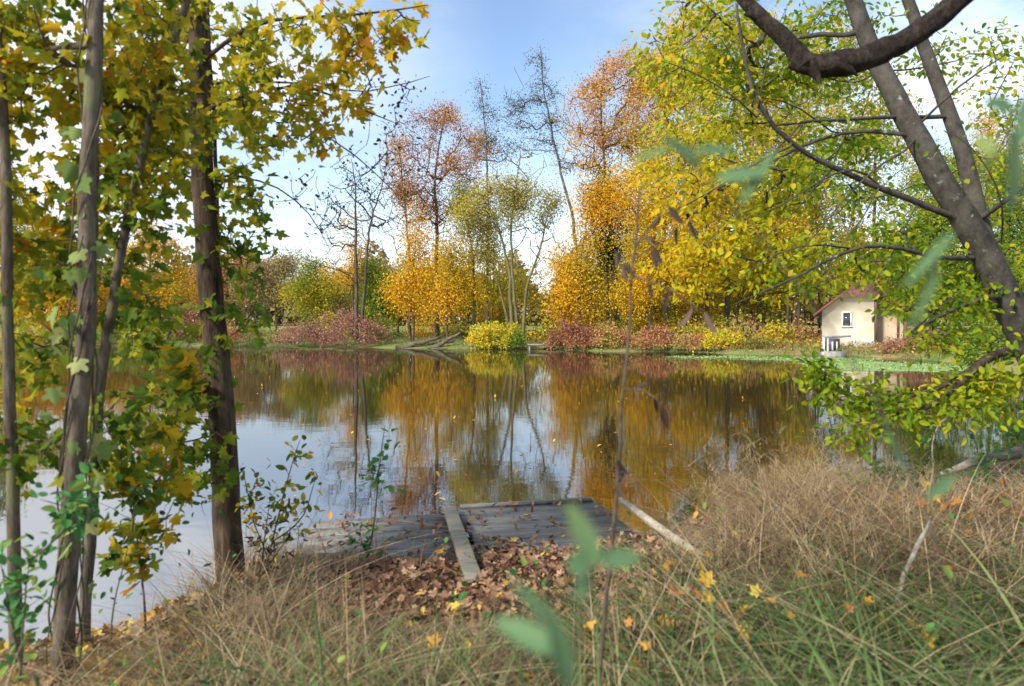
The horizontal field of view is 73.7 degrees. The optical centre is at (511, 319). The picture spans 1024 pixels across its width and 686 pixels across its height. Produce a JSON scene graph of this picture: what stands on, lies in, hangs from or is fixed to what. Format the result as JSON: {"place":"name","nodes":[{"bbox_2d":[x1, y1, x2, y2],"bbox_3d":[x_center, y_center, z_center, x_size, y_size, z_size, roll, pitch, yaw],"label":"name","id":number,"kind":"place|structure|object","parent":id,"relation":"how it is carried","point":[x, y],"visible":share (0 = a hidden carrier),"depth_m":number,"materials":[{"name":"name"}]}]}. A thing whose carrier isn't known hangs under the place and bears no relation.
{"place":"outdoors","nodes":[
{"label":"outdoors","id":0,"kind":"place"},
{"bbox_2d":[0,330,977,359],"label":"bank grass","id":1,"kind":"structure","parent":0,"point":[532,340],"depth_m":46.93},
{"bbox_2d":[0,346,1023,651],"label":"pond water","id":2,"kind":"structure","parent":0,"point":[486,442],"depth_m":12.04,"materials":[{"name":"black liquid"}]},
{"bbox_2d":[142,356,931,518],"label":"drifting leaves","id":3,"kind":"object","parent":2,"relation":"on","point":[330,512],"visible":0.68,"depth_m":10.97,"materials":[{"name":"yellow plant"}]},
{"bbox_2d":[665,355,764,358],"bbox_3d":[10.789,1.989,36.206,5.624,0.212,2.115,0,0,0],"label":"duckweed mat","id":4,"kind":"object","parent":2,"relation":"on","point":[712,357],"visible":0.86,"depth_m":35.87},
{"bbox_2d":[740,356,884,361],"bbox_3d":[15.024,1.985,34.492,7.258,0.217,3.689,0,0,0],"label":"duckweed mat","id":5,"kind":"object","parent":2,"relation":"on","point":[841,359],"visible":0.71,"depth_m":34.41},
{"bbox_2d":[796,360,991,372],"bbox_3d":[16.136,1.991,29.594,7.176,0.212,7.821,0,0,0],"label":"duckweed mat","id":6,"kind":"object","parent":2,"relation":"on","point":[898,366],"visible":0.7,"depth_m":29.20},
{"bbox_2d":[0,321,1023,685],"bbox_3d":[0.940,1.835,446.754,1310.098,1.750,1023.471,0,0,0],"label":"ground","id":7,"kind":"structure","parent":0,"point":[722,351],"depth_m":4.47,"materials":[{"name":"green plant"}]},
{"bbox_2d":[0,311,57,344],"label":"yellow green shrub","id":8,"kind":"object","parent":7,"relation":"on","point":[27,328],"visible":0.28,"depth_m":52.35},
{"bbox_2d":[0,0,84,681],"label":"slim tree","id":9,"kind":"object","parent":7,"relation":"on","point":[10,209],"visible":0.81,"depth_m":3.34,"materials":[{"name":"green plant"}]},
{"bbox_2d":[0,213,107,328],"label":"golden tree","id":10,"kind":"object","parent":7,"relation":"on","point":[48,305],"visible":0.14,"depth_m":55.45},
{"bbox_2d":[0,462,109,685],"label":"green shrublet","id":11,"kind":"object","parent":7,"relation":"on","point":[64,521],"visible":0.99,"depth_m":2.61,"materials":[{"name":"plant"}]},
{"bbox_2d":[0,0,181,683],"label":"slim tree","id":12,"kind":"object","parent":7,"relation":"on","point":[96,52],"visible":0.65,"depth_m":3.46,"materials":[{"name":"green plant"}]},
{"bbox_2d":[23,0,124,685],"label":"climbing vine","id":13,"kind":"object","parent":12,"relation":"attached to","point":[68,325],"visible":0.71,"depth_m":3.15,"materials":[{"name":"plant"}]},
{"bbox_2d":[97,219,197,326],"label":"golden tree","id":14,"kind":"object","parent":7,"relation":"on","point":[177,276],"visible":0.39,"depth_m":57.77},
{"bbox_2d":[87,322,208,632],"bbox_3d":[-2.094,0.925,3.894,0.694,1.830,0.605,0,0,0],"label":"hanging maple shoot","id":15,"kind":"object","parent":7,"relation":"on","point":[182,370],"visible":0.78,"depth_m":3.83,"materials":[{"name":"plant"}]},
{"bbox_2d":[70,0,240,642],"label":"slim tree","id":16,"kind":"object","parent":7,"relation":"on","point":[165,109],"visible":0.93,"depth_m":3.61,"materials":[{"name":"green plant"}]},
{"bbox_2d":[100,439,225,658],"bbox_3d":[-1.917,1.218,3.743,0.578,1.154,0.735,0,0,33],"label":"green shrublet","id":17,"kind":"object","parent":7,"relation":"on","point":[147,491],"visible":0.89,"depth_m":3.62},
{"bbox_2d":[165,303,202,340],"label":"crimson shrub","id":18,"kind":"object","parent":7,"relation":"on","point":[193,316],"visible":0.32,"depth_m":53.98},
{"bbox_2d":[177,253,263,328],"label":"tree","id":19,"kind":"object","parent":7,"relation":"on","point":[223,272],"visible":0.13,"depth_m":77.40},
{"bbox_2d":[70,0,430,585],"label":"maple tree","id":20,"kind":"object","parent":7,"relation":"on","point":[223,408],"visible":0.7,"depth_m":4.68,"materials":[{"name":"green plant"}]},
{"bbox_2d":[241,313,282,343],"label":"twiggy shrub","id":21,"kind":"object","parent":7,"relation":"on","point":[268,336],"visible":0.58,"depth_m":52.03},
{"bbox_2d":[230,498,307,591],"bbox_3d":[-1.563,1.490,4.392,0.423,0.668,0.481,0,0,30],"label":"leafless bramble","id":22,"kind":"object","parent":7,"relation":"on","point":[251,538],"visible":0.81,"depth_m":4.42,"materials":[{"name":"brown plant"}]},
{"bbox_2d":[223,241,316,331],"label":"olive bush tree","id":23,"kind":"object","parent":7,"relation":"on","point":[278,268],"visible":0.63,"depth_m":73.14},
{"bbox_2d":[235,435,321,566],"bbox_3d":[-1.613,1.330,4.701,0.564,1.062,0.363,0,0,-45],"label":"bramble","id":24,"kind":"object","parent":7,"relation":"on","point":[280,506],"visible":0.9,"depth_m":4.68,"materials":[{"name":"green plant"}]},
{"bbox_2d":[272,316,321,345],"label":"red shrub","id":25,"kind":"object","parent":7,"relation":"on","point":[302,330],"visible":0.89,"depth_m":50.85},
{"bbox_2d":[276,250,350,324],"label":"yellow green tree","id":26,"kind":"object","parent":7,"relation":"on","point":[308,291],"visible":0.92,"depth_m":57.45,"materials":[{"name":"plant"}]},
{"bbox_2d":[206,5,428,524],"bbox_3d":[-1.471,-0.472,5.101,1.731,4.844,0.814,0,0,0],"label":"slender alder","id":27,"kind":"object","parent":7,"relation":"on","point":[295,199],"visible":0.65,"depth_m":5.14,"materials":[{"name":"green plant"}]},
{"bbox_2d":[281,271,360,330],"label":"tree","id":28,"kind":"object","parent":7,"relation":"on","point":[339,301],"visible":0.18,"depth_m":63.51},
{"bbox_2d":[309,207,377,338],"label":"yellow birch","id":29,"kind":"object","parent":7,"relation":"on","point":[345,279],"visible":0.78,"depth_m":55.83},
{"bbox_2d":[305,306,394,347],"bbox_3d":[-12.146,0.530,50.561,6.191,3.117,4.666,0,0,23],"label":"red shrub","id":30,"kind":"object","parent":7,"relation":"on","point":[341,327],"visible":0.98,"depth_m":50.04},
{"bbox_2d":[300,150,403,340],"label":"bare tree","id":31,"kind":"object","parent":7,"relation":"on","point":[355,244],"visible":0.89,"depth_m":52.94,"materials":[{"name":"plant"}]},
{"bbox_2d":[341,253,405,324],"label":"tree","id":32,"kind":"object","parent":7,"relation":"on","point":[350,297],"visible":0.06,"depth_m":67.70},
{"bbox_2d":[347,427,405,564],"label":"green sapling","id":33,"kind":"object","parent":7,"relation":"on","point":[377,480],"visible":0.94,"depth_m":4.99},
{"bbox_2d":[351,256,408,336],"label":"tree","id":34,"kind":"object","parent":7,"relation":"on","point":[372,304],"visible":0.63,"depth_m":56.49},
{"bbox_2d":[365,308,404,338],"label":"undergrowth bush","id":35,"kind":"object","parent":7,"relation":"on","point":[388,323],"visible":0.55,"depth_m":54.94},
{"bbox_2d":[366,121,441,340],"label":"tree","id":36,"kind":"object","parent":7,"relation":"on","point":[404,198],"visible":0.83,"depth_m":52.84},
{"bbox_2d":[368,194,450,340],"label":"golden maple","id":37,"kind":"object","parent":7,"relation":"on","point":[404,287],"visible":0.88,"depth_m":50.64,"materials":[{"name":"plant"}]},
{"bbox_2d":[396,308,444,338],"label":"undergrowth bush","id":38,"kind":"object","parent":7,"relation":"on","point":[419,331],"visible":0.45,"depth_m":55.71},
{"bbox_2d":[399,260,465,330],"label":"tree","id":39,"kind":"object","parent":7,"relation":"on","point":[433,301],"visible":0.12,"depth_m":64.38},
{"bbox_2d":[378,92,501,336],"bbox_3d":[-5.787,-8.389,54.776,10.168,20.211,8.262,0,0,0],"label":"rust oak","id":40,"kind":"object","parent":7,"relation":"on","point":[451,117],"visible":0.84,"depth_m":54.58,"materials":[{"name":"plant"}]},
{"bbox_2d":[407,225,498,337],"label":"golden maple","id":41,"kind":"object","parent":7,"relation":"on","point":[458,292],"visible":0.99,"depth_m":49.71,"materials":[{"name":"plant"}]},
{"bbox_2d":[433,314,475,338],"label":"undergrowth bush","id":42,"kind":"object","parent":7,"relation":"on","point":[464,328],"visible":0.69,"depth_m":54.71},
{"bbox_2d":[439,245,503,330],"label":"tree","id":43,"kind":"object","parent":7,"relation":"on","point":[478,308],"visible":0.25,"depth_m":68.78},
{"bbox_2d":[303,497,641,560],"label":"jetty","id":44,"kind":"object","parent":7,"relation":"on","point":[503,526],"visible":0.24,"depth_m":5.95,"materials":[{"name":"grey wood"}]},
{"bbox_2d":[443,506,482,584],"bbox_3d":[-0.411,1.701,5.330,0.115,0.050,2.091,0,-3,-9],"label":"loose plank","id":45,"kind":"object","parent":44,"relation":"on","point":[467,563],"visible":0.77,"depth_m":5.03,"materials":[{"name":"grey wood"}]},
{"bbox_2d":[440,170,509,329],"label":"olive tree","id":46,"kind":"object","parent":7,"relation":"on","point":[468,231],"visible":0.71,"depth_m":50.77,"materials":[{"name":"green plant"}]},
{"bbox_2d":[456,70,520,324],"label":"pine","id":47,"kind":"object","parent":7,"relation":"on","point":[492,140],"visible":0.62,"depth_m":59.88,"materials":[{"name":"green plant"}]},
{"bbox_2d":[463,317,522,349],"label":"yellow bush","id":48,"kind":"object","parent":7,"relation":"on","point":[485,331],"visible":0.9,"depth_m":46.83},
{"bbox_2d":[476,275,530,331],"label":"tree","id":49,"kind":"object","parent":7,"relation":"on","point":[498,317],"visible":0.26,"depth_m":72.73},
{"bbox_2d":[458,228,554,321],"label":"yellow sapling","id":50,"kind":"object","parent":7,"relation":"on","point":[496,292],"visible":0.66,"depth_m":57.54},
{"bbox_2d":[443,148,573,334],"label":"multi stem tree","id":51,"kind":"object","parent":7,"relation":"on","point":[516,195],"visible":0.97,"depth_m":49.81,"materials":[{"name":"green plant"}]},
{"bbox_2d":[0,239,1018,325],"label":"distant wood","id":52,"kind":"object","parent":7,"relation":"on","point":[379,255],"visible":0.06,"depth_m":115.10,"materials":[{"name":"green plant"}]},
{"bbox_2d":[0,458,1023,685],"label":"fallen leaves","id":53,"kind":"object","parent":7,"relation":"on","point":[432,572],"visible":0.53,"depth_m":4.13,"materials":[{"name":"brown plant"}]},
{"bbox_2d":[0,425,1023,685],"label":"dry grass","id":54,"kind":"structure","parent":7,"relation":"on","point":[346,623],"depth_m":3.34,"materials":[{"name":"plant"}]},
{"bbox_2d":[935,445,1023,478],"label":"dead branch","id":55,"kind":"object","parent":54,"relation":"on","point":[1015,454],"visible":0.64,"depth_m":5.92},
{"bbox_2d":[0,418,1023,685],"bbox_3d":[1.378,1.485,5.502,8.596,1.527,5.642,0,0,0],"label":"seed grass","id":56,"kind":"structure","parent":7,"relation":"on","point":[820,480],"depth_m":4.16,"materials":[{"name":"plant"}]},
{"bbox_2d":[0,481,1023,685],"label":"yellow fallen leaves","id":57,"kind":"object","parent":7,"relation":"on","point":[703,578],"visible":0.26,"depth_m":3.23,"materials":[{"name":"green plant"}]},
{"bbox_2d":[508,325,529,347],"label":"green shrub","id":58,"kind":"object","parent":7,"relation":"on","point":[520,335],"visible":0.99,"depth_m":46.56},
{"bbox_2d":[22,461,1023,685],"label":"ground herbs","id":59,"kind":"object","parent":7,"relation":"on","point":[949,574],"visible":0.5,"depth_m":3.52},
{"bbox_2d":[490,39,586,329],"bbox_3d":[2.128,-10.634,56.669,7.269,24.591,6.253,0,0,-26],"label":"leaning pine","id":60,"kind":"object","parent":7,"relation":"on","point":[550,122],"visible":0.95,"depth_m":55.88,"materials":[{"name":"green plant"}]},
{"bbox_2d":[523,313,563,342],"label":"undergrowth bush","id":61,"kind":"object","parent":7,"relation":"on","point":[546,327],"visible":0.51,"depth_m":48.78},
{"bbox_2d":[542,254,584,322],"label":"tree","id":62,"kind":"object","parent":7,"relation":"on","point":[560,309],"visible":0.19,"depth_m":65.50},
{"bbox_2d":[492,501,642,685],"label":"green shoot","id":63,"kind":"object","parent":7,"relation":"on","point":[553,641],"visible":1,"depth_m":0.45,"materials":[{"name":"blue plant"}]},
{"bbox_2d":[543,314,604,350],"bbox_3d":[3.963,0.868,45.258,3.822,2.523,3.237,0,0,-29],"label":"red shrub","id":64,"kind":"object","parent":7,"relation":"on","point":[584,334],"visible":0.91,"depth_m":44.84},
{"bbox_2d":[567,262,631,331],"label":"young tree","id":65,"kind":"object","parent":7,"relation":"on","point":[602,293],"visible":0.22,"depth_m":54.59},
{"bbox_2d":[571,161,632,334],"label":"dark evergreen","id":66,"kind":"object","parent":7,"relation":"on","point":[608,241],"visible":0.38,"depth_m":51.62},
{"bbox_2d":[530,143,681,341],"bbox_3d":[6.777,-5.459,47.981,11.276,14.311,8.387,0,0,0],"label":"golden maple","id":67,"kind":"object","parent":7,"relation":"on","point":[577,287],"visible":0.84,"depth_m":47.46,"materials":[{"name":"plant"}]},
{"bbox_2d":[584,314,638,349],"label":"red shrub","id":68,"kind":"object","parent":7,"relation":"on","point":[605,338],"visible":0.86,"depth_m":44.16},
{"bbox_2d":[550,39,680,328],"bbox_3d":[8.460,-9.805,51.940,11.213,22.940,7.475,0,0,0],"label":"brown oak","id":69,"kind":"object","parent":7,"relation":"on","point":[603,144],"visible":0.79,"depth_m":51.56,"materials":[{"name":"plant"}]},
{"bbox_2d":[593,307,645,341],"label":"undergrowth bush","id":70,"kind":"object","parent":7,"relation":"on","point":[633,329],"visible":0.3,"depth_m":47.90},
{"bbox_2d":[619,263,686,329],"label":"young tree","id":71,"kind":"object","parent":7,"relation":"on","point":[662,316],"visible":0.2,"depth_m":56.28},
{"bbox_2d":[630,320,678,351],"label":"red shrub","id":72,"kind":"object","parent":7,"relation":"on","point":[662,334],"visible":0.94,"depth_m":43.26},
{"bbox_2d":[596,185,717,685],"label":"dead sapling","id":73,"kind":"object","parent":7,"relation":"on","point":[709,323],"visible":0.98,"depth_m":2.19,"materials":[{"name":"brown plant"}]},
{"bbox_2d":[618,497,702,554],"bbox_3d":[1.179,1.675,5.524,0.081,0.167,2.073,0,0,-8],"label":"pale pole","id":74,"kind":"object","parent":7,"relation":"on","point":[640,513],"visible":0.59,"depth_m":5.56,"materials":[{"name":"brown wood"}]},
{"bbox_2d":[598,180,730,336],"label":"golden maple","id":75,"kind":"object","parent":7,"relation":"on","point":[639,287],"visible":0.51,"depth_m":45.58,"materials":[{"name":"plant"}]},
{"bbox_2d":[652,303,704,337],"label":"undergrowth bush","id":76,"kind":"object","parent":7,"relation":"on","point":[685,330],"visible":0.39,"depth_m":46.60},
{"bbox_2d":[606,0,751,326],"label":"tall maple","id":77,"kind":"object","parent":7,"relation":"on","point":[644,143],"visible":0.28,"depth_m":49.45,"materials":[{"name":"plant"}]},
{"bbox_2d":[669,330,710,349],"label":"orange shrub","id":78,"kind":"object","parent":7,"relation":"on","point":[689,339],"visible":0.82,"depth_m":42.35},
{"bbox_2d":[674,271,741,328],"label":"young tree","id":79,"kind":"object","parent":7,"relation":"on","point":[703,308],"visible":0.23,"depth_m":58.68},
{"bbox_2d":[682,305,745,336],"bbox_3d":[13.761,0.260,46.333,3.939,2.886,3.178,0,0,-21],"label":"undergrowth bush","id":80,"kind":"object","parent":7,"relation":"on","point":[718,326],"visible":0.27,"depth_m":46.29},
{"bbox_2d":[697,324,744,348],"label":"yellow bush","id":81,"kind":"object","parent":7,"relation":"on","point":[722,336],"visible":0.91,"depth_m":41.53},
{"bbox_2d":[700,238,770,328],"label":"young tree","id":82,"kind":"object","parent":7,"relation":"on","point":[743,303],"visible":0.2,"depth_m":55.33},
{"bbox_2d":[715,309,773,341],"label":"undergrowth bush","id":83,"kind":"object","parent":7,"relation":"on","point":[741,327],"visible":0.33,"depth_m":45.89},
{"bbox_2d":[542,335,978,355],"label":"bank fallen leaves","id":84,"kind":"object","parent":7,"relation":"on","point":[819,340],"visible":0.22,"depth_m":40.78,"materials":[{"name":"plant"}]},
{"bbox_2d":[692,3,829,326],"bbox_3d":[17.827,-11.078,52.061,10.723,25.302,9.622,0,0,-21],"label":"tall maple","id":85,"kind":"object","parent":7,"relation":"on","point":[727,299],"visible":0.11,"depth_m":51.42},
{"bbox_2d":[740,329,787,348],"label":"green shrub","id":86,"kind":"object","parent":7,"relation":"on","point":[765,342],"visible":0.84,"depth_m":40.88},
{"bbox_2d":[748,223,786,329],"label":"tree","id":87,"kind":"object","parent":7,"relation":"on","point":[771,312],"visible":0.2,"depth_m":53.15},
{"bbox_2d":[752,317,802,342],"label":"undergrowth bush","id":88,"kind":"object","parent":7,"relation":"on","point":[770,330],"visible":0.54,"depth_m":44.78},
{"bbox_2d":[760,158,821,329],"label":"tree","id":89,"kind":"object","parent":7,"relation":"on","point":[787,318],"visible":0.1,"depth_m":52.20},
{"bbox_2d":[763,251,824,327],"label":"young tree","id":90,"kind":"object","parent":7,"relation":"on","point":[785,306],"visible":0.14,"depth_m":57.82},
{"bbox_2d":[771,197,824,330],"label":"tree","id":91,"kind":"object","parent":7,"relation":"on","point":[794,227],"visible":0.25,"depth_m":49.91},
{"bbox_2d":[778,315,821,342],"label":"undergrowth bush","id":92,"kind":"object","parent":7,"relation":"on","point":[800,336],"visible":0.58,"depth_m":45.72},
{"bbox_2d":[631,134,971,685],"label":"green shoot","id":93,"kind":"object","parent":7,"relation":"on","point":[755,176],"visible":1,"depth_m":0.63,"materials":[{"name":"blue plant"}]},
{"bbox_2d":[607,0,1023,372],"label":"leaning tree","id":94,"kind":"object","parent":7,"relation":"on","point":[993,276],"visible":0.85,"depth_m":6.91,"materials":[{"name":"green plant"}]},
{"bbox_2d":[744,4,894,327],"bbox_3d":[23.912,-11.574,54.127,12.389,26.176,9.031,0,0,0],"label":"yellow maple","id":95,"kind":"object","parent":7,"relation":"on","point":[798,307],"visible":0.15,"depth_m":53.26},
{"bbox_2d":[802,202,839,333],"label":"tree","id":96,"kind":"object","parent":7,"relation":"on","point":[819,320],"visible":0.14,"depth_m":61.81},
{"bbox_2d":[801,165,844,332],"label":"tree","id":97,"kind":"object","parent":7,"relation":"on","point":[828,208],"visible":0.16,"depth_m":60.96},
{"bbox_2d":[819,335,850,355],"bbox_3d":[18.077,1.655,38.100,1.561,1.645,0.900,0,0,0],"label":"sluice box","id":98,"kind":"object","parent":7,"relation":"on","point":[831,344],"visible":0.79,"depth_m":37.85,"materials":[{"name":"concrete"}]},
{"bbox_2d":[815,198,876,300],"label":"tree","id":99,"kind":"object","parent":7,"relation":"on","point":[844,217],"visible":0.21,"depth_m":55.49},
{"bbox_2d":[736,0,973,83],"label":"branch","id":100,"kind":"object","parent":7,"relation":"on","point":[805,60],"visible":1,"depth_m":3.87,"materials":[{"name":"brown wood"}]},
{"bbox_2d":[830,207,885,293],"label":"tree","id":101,"kind":"object","parent":7,"relation":"on","point":[860,250],"visible":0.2,"depth_m":52.91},
{"bbox_2d":[813,280,906,346],"bbox_3d":[21.490,-0.289,41.830,5.405,4.280,5.006,0,0,27],"label":"hut","id":102,"kind":"object","parent":7,"relation":"on","point":[848,315],"visible":0.53,"depth_m":40.21,"materials":[{"name":"beige paint"}]},
{"bbox_2d":[822,82,941,287],"bbox_3d":[29.769,-10.237,54.717,10.718,23.510,8.274,0,0,0],"label":"yellow maple","id":103,"kind":"object","parent":7,"relation":"on","point":[875,173],"visible":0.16,"depth_m":54.30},
{"bbox_2d":[871,325,911,353],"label":"red shrub","id":104,"kind":"object","parent":7,"relation":"on","point":[887,345],"visible":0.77,"depth_m":36.87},
{"bbox_2d":[779,340,1023,463],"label":"drooping bough tree","id":105,"kind":"object","parent":7,"relation":"on","point":[949,398],"visible":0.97,"depth_m":5.07,"materials":[{"name":"green plant"}]},
{"bbox_2d":[895,519,931,603],"bbox_3d":[1.958,1.168,3.322,0.408,0.325,0.028,0,0,-39],"label":"dead branch","id":106,"kind":"object","parent":7,"relation":"on","point":[921,538],"visible":0.8,"depth_m":3.29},
{"bbox_2d":[894,324,951,350],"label":"red shrub","id":107,"kind":"object","parent":7,"relation":"on","point":[911,341],"visible":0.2,"depth_m":36.41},
{"bbox_2d":[827,398,1023,508],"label":"bramble","id":108,"kind":"object","parent":7,"relation":"on","point":[988,450],"visible":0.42,"depth_m":5.57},
{"bbox_2d":[882,144,1010,332],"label":"green maple","id":109,"kind":"object","parent":7,"relation":"on","point":[932,218],"visible":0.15,"depth_m":46.53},
{"bbox_2d":[903,96,1023,333],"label":"green shoot","id":110,"kind":"object","parent":7,"relation":"on","point":[989,149],"visible":1,"depth_m":0.56,"materials":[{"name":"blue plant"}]},
{"bbox_2d":[931,106,1023,330],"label":"tree","id":111,"kind":"object","parent":7,"relation":"on","point":[984,133],"visible":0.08,"depth_m":61.87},
{"bbox_2d":[933,477,1023,523],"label":"russet fern","id":112,"kind":"object","parent":7,"relation":"on","point":[991,501],"visible":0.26,"depth_m":4.53,"materials":[{"name":"brown plant"}]},
{"bbox_2d":[947,315,1014,365],"bbox_3d":[20.823,0.861,29.889,2.920,2.447,2.483,0,0,0],"label":"green shrub","id":113,"kind":"object","parent":7,"relation":"on","point":[994,343],"visible":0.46,"depth_m":29.75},
{"bbox_2d":[947,140,1023,342],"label":"green maple","id":114,"kind":"object","parent":7,"relation":"on","point":[1015,238],"visible":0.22,"depth_m":39.73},
{"bbox_2d":[0,0,1023,320],"label":"sky","id":115,"kind":"structure","parent":0,"point":[490,37],"materials":[{"name":"blue"}]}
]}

